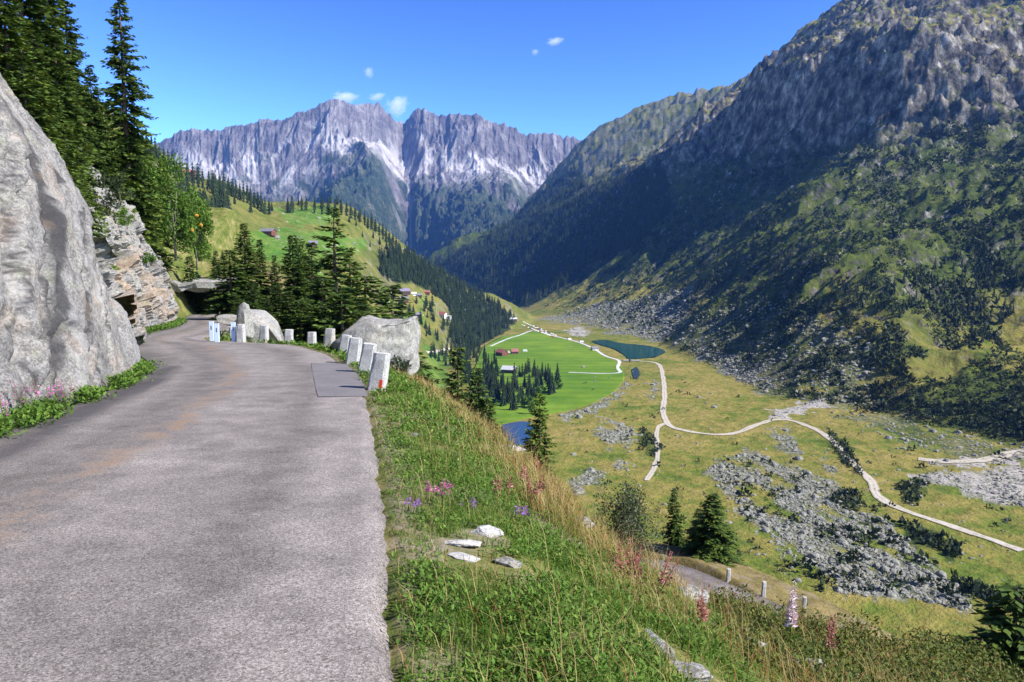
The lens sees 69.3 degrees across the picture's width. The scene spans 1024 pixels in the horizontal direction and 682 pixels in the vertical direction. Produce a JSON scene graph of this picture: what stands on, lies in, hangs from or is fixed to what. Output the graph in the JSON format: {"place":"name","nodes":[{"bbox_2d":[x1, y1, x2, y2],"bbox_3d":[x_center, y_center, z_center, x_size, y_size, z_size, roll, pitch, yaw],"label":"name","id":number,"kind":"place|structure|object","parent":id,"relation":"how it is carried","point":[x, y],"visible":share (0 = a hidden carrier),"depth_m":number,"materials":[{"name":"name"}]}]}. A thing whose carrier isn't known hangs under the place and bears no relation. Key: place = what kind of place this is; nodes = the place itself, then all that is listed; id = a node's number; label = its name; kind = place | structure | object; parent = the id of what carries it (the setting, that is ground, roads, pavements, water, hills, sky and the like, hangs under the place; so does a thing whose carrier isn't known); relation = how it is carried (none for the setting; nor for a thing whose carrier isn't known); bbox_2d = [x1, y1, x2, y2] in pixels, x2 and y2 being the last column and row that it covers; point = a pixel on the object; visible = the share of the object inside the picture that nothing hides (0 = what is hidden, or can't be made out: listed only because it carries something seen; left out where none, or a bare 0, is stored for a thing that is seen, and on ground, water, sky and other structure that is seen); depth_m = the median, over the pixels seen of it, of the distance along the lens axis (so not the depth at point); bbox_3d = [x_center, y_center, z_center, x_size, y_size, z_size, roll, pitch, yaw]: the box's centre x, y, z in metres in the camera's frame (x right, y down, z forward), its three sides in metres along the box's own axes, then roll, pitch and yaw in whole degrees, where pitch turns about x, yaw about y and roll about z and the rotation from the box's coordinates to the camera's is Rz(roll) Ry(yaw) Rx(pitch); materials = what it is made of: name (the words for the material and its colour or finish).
{"place":"outdoors","nodes":[
{"label":"outdoors","id":0,"kind":"place"},
{"bbox_2d":[0,314,393,681],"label":"road","id":1,"kind":"structure","parent":0,"point":[199,508],"depth_m":5.15,"materials":[{"name":"grey asphalt"}]},
{"bbox_2d":[311,363,367,396],"bbox_3d":[-3.715,0.731,15.649,0.929,0.304,7.113,-2,6,-16],"label":"road patch","id":2,"kind":"object","parent":1,"relation":"on","point":[333,379],"visible":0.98,"depth_m":14.54,"materials":[{"name":"grey asphalt"}]},
{"bbox_2d":[156,99,581,259],"bbox_3d":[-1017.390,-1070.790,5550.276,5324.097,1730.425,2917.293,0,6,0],"label":"mountain range","id":3,"kind":"structure","parent":0,"point":[423,181],"depth_m":5801.14,"materials":[{"name":"grey stone"}]},
{"bbox_2d":[5,0,840,142],"label":"sky","id":4,"kind":"structure","parent":0,"point":[571,68],"materials":[{"name":"blue"}]},
{"bbox_2d":[12,195,1022,681],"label":"hillside","id":5,"kind":"structure","parent":0,"point":[224,235],"depth_m":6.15,"materials":[{"name":"green plant"}]},
{"bbox_2d":[9,376,39,411],"bbox_3d":[-6.479,0.787,9.927,0.273,0.636,0.348,3,6,27],"label":"fireweed plant","id":6,"kind":"object","parent":5,"relation":"on","point":[26,402],"visible":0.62,"depth_m":9.88,"materials":[{"name":"pink plant"}]},
{"bbox_2d":[0,0,72,176],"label":"spruce tree","id":7,"kind":"object","parent":5,"relation":"on","point":[15,39],"visible":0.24,"depth_m":21.16,"materials":[{"name":"green plant"}]},
{"bbox_2d":[3,47,83,188],"bbox_3d":[-11.209,-4.716,17.192,2.343,4.009,2.408,1,6,8],"label":"spruce tree","id":8,"kind":"object","parent":5,"relation":"on","point":[43,119],"visible":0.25,"depth_m":17.07,"materials":[{"name":"green plant"}]},
{"bbox_2d":[29,377,61,412],"bbox_3d":[-6.440,0.783,10.354,0.344,0.601,0.371,1,6,10],"label":"fireweed plant","id":9,"kind":"object","parent":5,"relation":"on","point":[49,387],"visible":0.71,"depth_m":10.28,"materials":[{"name":"pink plant"}]},
{"bbox_2d":[0,0,97,201],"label":"spruce tree","id":10,"kind":"object","parent":5,"relation":"on","point":[32,12],"visible":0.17,"depth_m":30.63,"materials":[{"name":"green plant"}]},
{"bbox_2d":[20,32,99,227],"bbox_3d":[-14.259,-6.102,22.252,2.791,6.122,2.885,4,7,34],"label":"spruce tree","id":11,"kind":"object","parent":5,"relation":"on","point":[36,41],"visible":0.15,"depth_m":22.26,"materials":[{"name":"green plant"}]},
{"bbox_2d":[0,73,140,424],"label":"granite cliff","id":12,"kind":"structure","parent":5,"relation":"on","point":[64,317],"depth_m":12.35,"materials":[{"name":"grey stone"}]},
{"bbox_2d":[36,0,110,164],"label":"spruce tree","id":13,"kind":"object","parent":5,"relation":"on","point":[51,3],"visible":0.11,"depth_m":36.67,"materials":[{"name":"green plant"}]},
{"bbox_2d":[48,97,110,234],"bbox_3d":[-18.555,-6.728,30.253,3.828,6.373,3.724,-1,6,-10],"label":"spruce tree","id":14,"kind":"object","parent":5,"relation":"on","point":[82,159],"visible":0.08,"depth_m":30.38,"materials":[{"name":"green plant"}]},
{"bbox_2d":[43,21,118,225],"bbox_3d":[-19.154,-8.721,31.669,3.571,9.280,3.853,2,6,21],"label":"spruce tree","id":15,"kind":"object","parent":5,"relation":"on","point":[70,108],"visible":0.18,"depth_m":31.42,"materials":[{"name":"green plant"}]},
{"bbox_2d":[0,358,166,437],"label":"wall foot herbs","id":16,"kind":"object","parent":5,"relation":"on","point":[25,415],"depth_m":10.28,"materials":[{"name":"green plant"}]},
{"bbox_2d":[54,0,112,168],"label":"spruce tree","id":17,"kind":"object","parent":5,"relation":"on","point":[87,100],"visible":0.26,"depth_m":42.53,"materials":[{"name":"green plant"}]},
{"bbox_2d":[55,126,119,269],"bbox_3d":[-14.556,-4.431,24.240,2.985,5.108,3.069,-3,6,-24],"label":"spruce tree","id":18,"kind":"object","parent":5,"relation":"on","point":[96,221],"visible":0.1,"depth_m":24.33,"materials":[{"name":"green plant"}]},
{"bbox_2d":[82,64,129,200],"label":"spruce tree","id":19,"kind":"object","parent":5,"relation":"on","point":[101,135],"visible":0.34,"depth_m":44.23,"materials":[{"name":"green plant"}]},
{"bbox_2d":[60,148,178,345],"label":"blocky cliff","id":20,"kind":"structure","parent":5,"relation":"on","point":[140,292],"depth_m":37.78,"materials":[{"name":"grey stone"}]},
{"bbox_2d":[82,173,124,223],"bbox_3d":[-14.923,-5.184,26.900,1.661,1.853,0.945,-2,6,-18],"label":"shrub","id":21,"kind":"object","parent":20,"relation":"on","point":[114,194],"visible":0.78,"depth_m":26.84,"materials":[{"name":"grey plant"}]},
{"bbox_2d":[108,171,135,202],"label":"shrub","id":22,"kind":"object","parent":20,"relation":"on","point":[118,183],"visible":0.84,"depth_m":38.70,"materials":[{"name":"green plant"}]},
{"bbox_2d":[115,206,138,229],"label":"shrub","id":23,"kind":"object","parent":20,"relation":"on","point":[125,220],"visible":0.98,"depth_m":36.89,"materials":[{"name":"green plant"}]},
{"bbox_2d":[95,0,175,245],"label":"spruce tree","id":24,"kind":"object","parent":5,"relation":"on","point":[121,99],"visible":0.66,"depth_m":46.53,"materials":[{"name":"green plant"}]},
{"bbox_2d":[112,134,174,260],"bbox_3d":[-24.700,-9.003,47.370,5.279,8.339,5.427,-4,7,-37],"label":"spruce tree","id":25,"kind":"object","parent":5,"relation":"on","point":[153,245],"visible":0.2,"depth_m":47.35,"materials":[{"name":"green plant"}]},
{"bbox_2d":[140,158,163,197],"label":"leafy tree","id":26,"kind":"object","parent":5,"relation":"on","point":[151,173],"visible":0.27,"depth_m":56.33,"materials":[{"name":"green plant"}]},
{"bbox_2d":[140,140,181,272],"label":"spruce tree","id":27,"kind":"object","parent":5,"relation":"on","point":[167,264],"visible":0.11,"depth_m":63.10,"materials":[{"name":"green plant"}]},
{"bbox_2d":[143,317,187,342],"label":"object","id":28,"kind":"object","parent":5,"relation":"on","point":[178,321],"visible":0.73,"depth_m":40.55,"materials":[{"name":"green plant"}]},
{"bbox_2d":[151,151,202,260],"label":"rowan tree","id":29,"kind":"object","parent":5,"relation":"on","point":[180,223],"visible":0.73,"depth_m":57.77,"materials":[{"name":"green plant"}]},
{"bbox_2d":[180,256,207,313],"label":"spruce tree","id":30,"kind":"object","parent":5,"relation":"on","point":[194,298],"visible":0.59,"depth_m":88.04,"materials":[{"name":"green plant"}]},
{"bbox_2d":[178,184,214,269],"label":"leafy tree","id":31,"kind":"object","parent":5,"relation":"on","point":[199,206],"visible":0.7,"depth_m":59.78,"materials":[{"name":"green plant"}]},
{"bbox_2d":[205,251,222,291],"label":"spruce tree","id":32,"kind":"object","parent":5,"relation":"on","point":[213,275],"visible":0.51,"depth_m":92.01,"materials":[{"name":"green plant"}]},
{"bbox_2d":[170,277,259,292],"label":"rock tunnel","id":33,"kind":"object","parent":5,"relation":"on","point":[200,285],"visible":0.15,"depth_m":81.63,"materials":[{"name":"grey stone"}]},
{"bbox_2d":[216,314,236,325],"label":"boulder","id":34,"kind":"object","parent":5,"relation":"on","point":[225,319],"visible":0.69,"depth_m":37.67,"materials":[{"name":"stone"}]},
{"bbox_2d":[198,250,264,319],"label":"spruce tree","id":35,"kind":"object","parent":5,"relation":"on","point":[225,299],"visible":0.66,"depth_m":59.94,"materials":[{"name":"green plant"}]},
{"bbox_2d":[212,223,268,313],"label":"spruce tree","id":36,"kind":"object","parent":5,"relation":"on","point":[250,273],"visible":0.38,"depth_m":62.02,"materials":[{"name":"green plant"}]},
{"bbox_2d":[236,324,245,341],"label":"guard stone","id":37,"kind":"object","parent":5,"relation":"on","point":[240,333],"visible":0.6,"depth_m":28.60,"materials":[{"name":"stone"}]},
{"bbox_2d":[237,302,254,338],"bbox_3d":[-12.029,-0.937,33.495,0.564,1.668,0.780,4,7,35],"label":"standing rock","id":38,"kind":"object","parent":5,"relation":"on","point":[244,315],"visible":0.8,"depth_m":33.24,"materials":[{"name":"stone"}]},
{"bbox_2d":[240,283,261,309],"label":"spruce tree","id":39,"kind":"object","parent":5,"relation":"on","point":[250,303],"visible":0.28,"depth_m":51.96,"materials":[{"name":"green plant"}]},
{"bbox_2d":[234,309,283,343],"bbox_3d":[-12.201,-0.408,36.025,2.438,2.370,2.221,0,6,0],"label":"boulder","id":40,"kind":"object","parent":5,"relation":"on","point":[261,317],"visible":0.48,"depth_m":35.51,"materials":[{"name":"stone"}]},
{"bbox_2d":[253,239,271,306],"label":"spruce tree","id":41,"kind":"object","parent":5,"relation":"on","point":[264,267],"visible":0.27,"depth_m":66.08,"materials":[{"name":"green plant"}]},
{"bbox_2d":[260,255,287,317],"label":"spruce tree","id":42,"kind":"object","parent":5,"relation":"on","point":[274,274],"visible":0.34,"depth_m":60.05,"materials":[{"name":"green plant"}]},
{"bbox_2d":[266,285,292,331],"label":"spruce tree","id":43,"kind":"object","parent":5,"relation":"on","point":[274,298],"visible":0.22,"depth_m":55.96,"materials":[{"name":"green plant"}]},
{"bbox_2d":[274,291,298,334],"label":"spruce tree","id":44,"kind":"object","parent":5,"relation":"on","point":[284,309],"visible":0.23,"depth_m":51.86,"materials":[{"name":"green plant"}]},
{"bbox_2d":[275,235,313,319],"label":"spruce tree","id":45,"kind":"object","parent":5,"relation":"on","point":[291,265],"visible":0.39,"depth_m":63.94,"materials":[{"name":"green plant"}]},
{"bbox_2d":[281,300,323,345],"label":"spruce tree","id":46,"kind":"object","parent":5,"relation":"on","point":[301,335],"visible":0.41,"depth_m":48.91,"materials":[{"name":"green plant"}]},
{"bbox_2d":[288,299,323,343],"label":"spruce tree","id":47,"kind":"object","parent":5,"relation":"on","point":[309,301],"visible":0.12,"depth_m":49.83,"materials":[{"name":"green plant"}]},
{"bbox_2d":[298,242,329,302],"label":"spruce tree","id":48,"kind":"object","parent":5,"relation":"on","point":[311,276],"visible":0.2,"depth_m":66.03,"materials":[{"name":"green plant"}]},
{"bbox_2d":[292,278,343,336],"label":"spruce tree","id":49,"kind":"object","parent":5,"relation":"on","point":[317,294],"visible":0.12,"depth_m":51.85,"materials":[{"name":"green plant"}]},
{"bbox_2d":[303,305,340,340],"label":"spruce tree","id":50,"kind":"object","parent":5,"relation":"on","point":[325,315],"visible":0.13,"depth_m":49.78,"materials":[{"name":"green plant"}]},
{"bbox_2d":[323,328,334,346],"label":"guard stone","id":51,"kind":"object","parent":5,"relation":"on","point":[329,336],"visible":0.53,"depth_m":25.59,"materials":[{"name":"stone"}]},
{"bbox_2d":[280,207,384,325],"bbox_3d":[-13.478,-1.686,56.224,10.957,16.812,8.551,-4,7,-33],"label":"spruce tree","id":52,"kind":"object","parent":5,"relation":"on","point":[323,265],"visible":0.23,"depth_m":56.18,"materials":[{"name":"green plant"}]},
{"bbox_2d":[311,293,364,344],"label":"spruce tree","id":53,"kind":"object","parent":5,"relation":"on","point":[348,320],"visible":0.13,"depth_m":47.91,"materials":[{"name":"green plant"}]},
{"bbox_2d":[345,337,361,365],"bbox_3d":[-4.049,0.411,18.939,0.380,1.012,0.307,9,6,1],"label":"guard stone","id":54,"kind":"object","parent":5,"relation":"on","point":[354,350],"visible":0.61,"depth_m":18.80,"materials":[{"name":"stone"}]},
{"bbox_2d":[334,297,374,333],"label":"spruce tree","id":55,"kind":"object","parent":5,"relation":"on","point":[360,306],"visible":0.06,"depth_m":49.96,"materials":[{"name":"green plant"}]},
{"bbox_2d":[337,247,372,306],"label":"spruce tree","id":56,"kind":"object","parent":5,"relation":"on","point":[354,273],"visible":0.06,"depth_m":60.03,"materials":[{"name":"green plant"}]},
{"bbox_2d":[356,342,376,373],"bbox_3d":[-3.245,0.541,16.535,0.373,1.011,0.302,12,7,1],"label":"guard stone","id":57,"kind":"object","parent":5,"relation":"on","point":[366,356],"visible":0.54,"depth_m":16.40,"materials":[{"name":"stone"}]},
{"bbox_2d":[214,329,519,462],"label":"grass","id":58,"kind":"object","parent":5,"relation":"on","point":[389,381],"visible":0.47,"depth_m":12.55,"materials":[{"name":"green plant"}]},
{"bbox_2d":[328,315,420,375],"bbox_3d":[-4.728,0.319,24.708,3.178,2.276,2.875,0,6,0],"label":"boulder","id":59,"kind":"object","parent":5,"relation":"on","point":[400,338],"visible":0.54,"depth_m":23.98,"materials":[{"name":"stone"}]},
{"bbox_2d":[366,351,390,390],"bbox_3d":[-2.429,0.706,13.411,0.350,1.013,0.347,10,5,8],"label":"guard stone","id":60,"kind":"object","parent":5,"relation":"on","point":[379,373],"visible":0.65,"depth_m":13.31,"materials":[{"name":"stone"}]},
{"bbox_2d":[335,275,433,384],"bbox_3d":[-10.107,2.374,52.651,12.214,14.131,12.556,1,6,11],"label":"spruce tree","id":61,"kind":"object","parent":5,"relation":"on","point":[365,292],"visible":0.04,"depth_m":51.85,"materials":[{"name":"green plant"}]},
{"bbox_2d":[390,354,410,372],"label":"shrub","id":62,"kind":"object","parent":5,"relation":"on","point":[402,366],"visible":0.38,"depth_m":21.64,"materials":[{"name":"green plant"}]},
{"bbox_2d":[374,284,443,389],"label":"spruce tree","id":63,"kind":"object","parent":5,"relation":"on","point":[395,289],"visible":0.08,"depth_m":80.25,"materials":[{"name":"green plant"}]},
{"bbox_2d":[424,479,454,507],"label":"purple flowers","id":64,"kind":"object","parent":5,"relation":"on","point":[434,489],"visible":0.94,"depth_m":6.04,"materials":[{"name":"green plant"}]},
{"bbox_2d":[441,346,478,412],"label":"spruce tree","id":65,"kind":"object","parent":5,"relation":"on","point":[453,384],"visible":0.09,"depth_m":57.95,"materials":[{"name":"green plant"}]},
{"bbox_2d":[444,539,481,546],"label":"rock","id":66,"kind":"object","parent":5,"relation":"on","point":[467,543],"visible":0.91,"depth_m":5.04,"materials":[{"name":"stone"}]},
{"bbox_2d":[448,552,479,562],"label":"rock","id":67,"kind":"object","parent":5,"relation":"on","point":[457,555],"visible":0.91,"depth_m":4.76,"materials":[{"name":"stone"}]},
{"bbox_2d":[464,367,497,426],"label":"spruce tree","id":68,"kind":"object","parent":5,"relation":"on","point":[475,385],"visible":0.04,"depth_m":49.99,"materials":[{"name":"green plant"}]},
{"bbox_2d":[471,525,503,536],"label":"rock","id":69,"kind":"object","parent":5,"relation":"on","point":[488,530],"visible":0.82,"depth_m":5.40,"materials":[{"name":"stone"}]},
{"bbox_2d":[475,396,503,435],"bbox_3d":[-1.520,9.113,46.657,5.739,11.464,5.582,4,7,35],"label":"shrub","id":70,"kind":"object","parent":5,"relation":"on","point":[491,411],"visible":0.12,"depth_m":45.99,"materials":[{"name":"green plant"}]},
{"bbox_2d":[492,556,521,567],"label":"rock","id":71,"kind":"object","parent":5,"relation":"on","point":[508,561],"visible":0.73,"depth_m":4.72,"materials":[{"name":"stone"}]},
{"bbox_2d":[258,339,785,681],"bbox_3d":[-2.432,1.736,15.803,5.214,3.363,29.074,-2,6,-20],"label":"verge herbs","id":72,"kind":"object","parent":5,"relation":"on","point":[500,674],"visible":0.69,"depth_m":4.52,"materials":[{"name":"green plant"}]},
{"bbox_2d":[525,473,544,511],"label":"fireweed plant","id":73,"kind":"object","parent":5,"relation":"on","point":[537,489],"visible":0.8,"depth_m":7.08,"materials":[{"name":"pink plant"}]},
{"bbox_2d":[519,393,567,504],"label":"spruce tree","id":74,"kind":"object","parent":5,"relation":"on","point":[542,452],"visible":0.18,"depth_m":40.03,"materials":[{"name":"green plant"}]},
{"bbox_2d":[609,537,642,581],"bbox_3d":[0.934,1.780,5.916,0.274,0.340,0.345,2,6,20],"label":"fireweed plant","id":75,"kind":"object","parent":5,"relation":"on","point":[617,561],"visible":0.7,"depth_m":5.93,"materials":[{"name":"pink plant"}]},
{"bbox_2d":[592,478,668,566],"bbox_3d":[3.749,7.622,25.178,2.662,6.210,2.584,-4,7,-36],"label":"willow bush","id":76,"kind":"object","parent":5,"relation":"on","point":[631,511],"visible":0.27,"depth_m":24.83,"materials":[{"name":"green plant"}]},
{"bbox_2d":[623,548,679,595],"bbox_3d":[1.070,1.814,5.725,0.440,0.414,0.192,2,6,15],"label":"fireweed plant","id":77,"kind":"object","parent":5,"relation":"on","point":[663,581],"visible":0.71,"depth_m":5.72,"materials":[{"name":"pink plant"}]},
{"bbox_2d":[645,628,675,660],"bbox_3d":[0.872,1.830,4.529,0.109,0.035,0.452,-2,6,-21],"label":"rock","id":78,"kind":"object","parent":5,"relation":"on","point":[653,636],"visible":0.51,"depth_m":4.46,"materials":[{"name":"stone"}]},
{"bbox_2d":[660,491,687,545],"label":"spruce tree","id":79,"kind":"object","parent":5,"relation":"on","point":[676,539],"visible":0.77,"depth_m":55.00,"materials":[{"name":"green plant"}]},
{"bbox_2d":[672,660,712,681],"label":"rock","id":80,"kind":"object","parent":5,"relation":"on","point":[705,672],"visible":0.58,"depth_m":4.19,"materials":[{"name":"stone"}]},
{"bbox_2d":[677,584,708,603],"bbox_3d":[1.573,2.240,6.570,0.340,0.117,0.294,0,6,0],"label":"rock","id":81,"kind":"object","parent":5,"relation":"on","point":[705,594],"visible":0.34,"depth_m":6.54,"materials":[{"name":"stone"}]},
{"bbox_2d":[679,509,709,551],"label":"spruce tree","id":82,"kind":"object","parent":5,"relation":"on","point":[688,538],"visible":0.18,"depth_m":53.04,"materials":[{"name":"green plant"}]},
{"bbox_2d":[696,590,710,635],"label":"fireweed plant","id":83,"kind":"object","parent":5,"relation":"on","point":[701,606],"visible":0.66,"depth_m":5.35,"materials":[{"name":"pink plant"}]},
{"bbox_2d":[676,492,747,566],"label":"spruce tree","id":84,"kind":"object","parent":5,"relation":"on","point":[715,542],"visible":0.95,"depth_m":50.72,"materials":[{"name":"green plant"}]},
{"bbox_2d":[783,580,799,645],"bbox_3d":[2.418,2.393,6.425,0.178,0.665,0.193,0,6,0],"label":"fireweed plant","id":85,"kind":"object","parent":5,"relation":"on","point":[790,621],"visible":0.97,"depth_m":6.42,"materials":[{"name":"plant"}]},
{"bbox_2d":[825,612,838,650],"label":"fireweed plant","id":86,"kind":"object","parent":5,"relation":"on","point":[829,630],"visible":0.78,"depth_m":6.75,"materials":[{"name":"pink plant"}]},
{"bbox_2d":[705,581,1023,681],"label":"slope heath","id":87,"kind":"object","parent":5,"relation":"on","point":[808,651],"visible":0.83,"depth_m":7.13,"materials":[{"name":"green plant"}]},
{"bbox_2d":[955,581,1023,674],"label":"spruce tree","id":88,"kind":"object","parent":5,"relation":"on","point":[994,616],"visible":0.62,"depth_m":13.40,"materials":[{"name":"green plant"}]},
{"bbox_2d":[502,421,532,445],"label":"pond","id":89,"kind":"structure","parent":0,"point":[520,426],"depth_m":520.90,"materials":[{"name":"blue liquid"}]},
{"bbox_2d":[83,0,1023,659],"bbox_3d":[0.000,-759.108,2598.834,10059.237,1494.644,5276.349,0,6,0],"label":"valley terrain","id":90,"kind":"structure","parent":0,"point":[845,76],"depth_m":982.22,"materials":[{"name":"green plant"}]},
{"bbox_2d":[138,128,553,408],"bbox_3d":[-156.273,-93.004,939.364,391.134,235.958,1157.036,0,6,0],"label":"hillside forest","id":91,"kind":"object","parent":90,"relation":"on","point":[476,319],"visible":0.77,"depth_m":1063.77,"materials":[{"name":"green plant"}]},
{"bbox_2d":[437,154,670,306],"bbox_3d":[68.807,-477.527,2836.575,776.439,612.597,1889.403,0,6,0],"label":"mountain forest","id":92,"kind":"object","parent":90,"relation":"on","point":[627,242],"visible":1,"depth_m":2402.44,"materials":[{"name":"green plant"}]},
{"bbox_2d":[491,330,621,373],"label":"field lane","id":93,"kind":"structure","parent":90,"relation":"on","point":[618,366],"depth_m":990.39,"materials":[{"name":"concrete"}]},
{"bbox_2d":[275,207,1023,611],"bbox_3d":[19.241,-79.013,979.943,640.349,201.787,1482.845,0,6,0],"label":"scree stones","id":94,"kind":"object","parent":90,"relation":"on","point":[915,583],"visible":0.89,"depth_m":426.29,"materials":[{"name":"grey stone"}]},
{"bbox_2d":[545,109,1023,439],"bbox_3d":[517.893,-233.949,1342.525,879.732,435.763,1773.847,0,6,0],"label":"mountain shrubs","id":95,"kind":"object","parent":90,"relation":"on","point":[1015,411],"visible":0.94,"depth_m":913.27,"materials":[{"name":"green plant"}]},
{"bbox_2d":[572,358,1023,608],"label":"valley shrubs","id":96,"kind":"object","parent":90,"relation":"on","point":[979,586],"visible":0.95,"depth_m":359.88,"materials":[{"name":"green plant"}]},
{"bbox_2d":[641,153,1023,341],"bbox_3d":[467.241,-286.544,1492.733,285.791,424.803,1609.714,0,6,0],"label":"mountain trees","id":97,"kind":"object","parent":90,"relation":"on","point":[975,332],"visible":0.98,"depth_m":817.27,"materials":[{"name":"green plant"}]},
{"bbox_2d":[918,449,1023,462],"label":"dirt path","id":98,"kind":"structure","parent":90,"relation":"on","point":[1009,453],"depth_m":449.92,"materials":[{"name":"grey gravel"}]},
{"bbox_2d":[592,340,664,358],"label":"lake","id":99,"kind":"structure","parent":0,"point":[633,351],"depth_m":1046.05,"materials":[{"name":"teal liquid"}]},
{"bbox_2d":[644,423,664,479],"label":"gravel path","id":100,"kind":"structure","parent":0,"point":[650,474],"depth_m":455.81,"materials":[{"name":"beige gravel"}]},
{"bbox_2d":[643,559,818,623],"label":"hairpin road","id":101,"kind":"structure","parent":0,"point":[707,578],"depth_m":44.90,"materials":[{"name":"grey asphalt"}]},
{"bbox_2d":[643,361,1023,550],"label":"gravel track","id":102,"kind":"structure","parent":0,"point":[874,488],"depth_m":422.27,"materials":[{"name":"beige gravel"}]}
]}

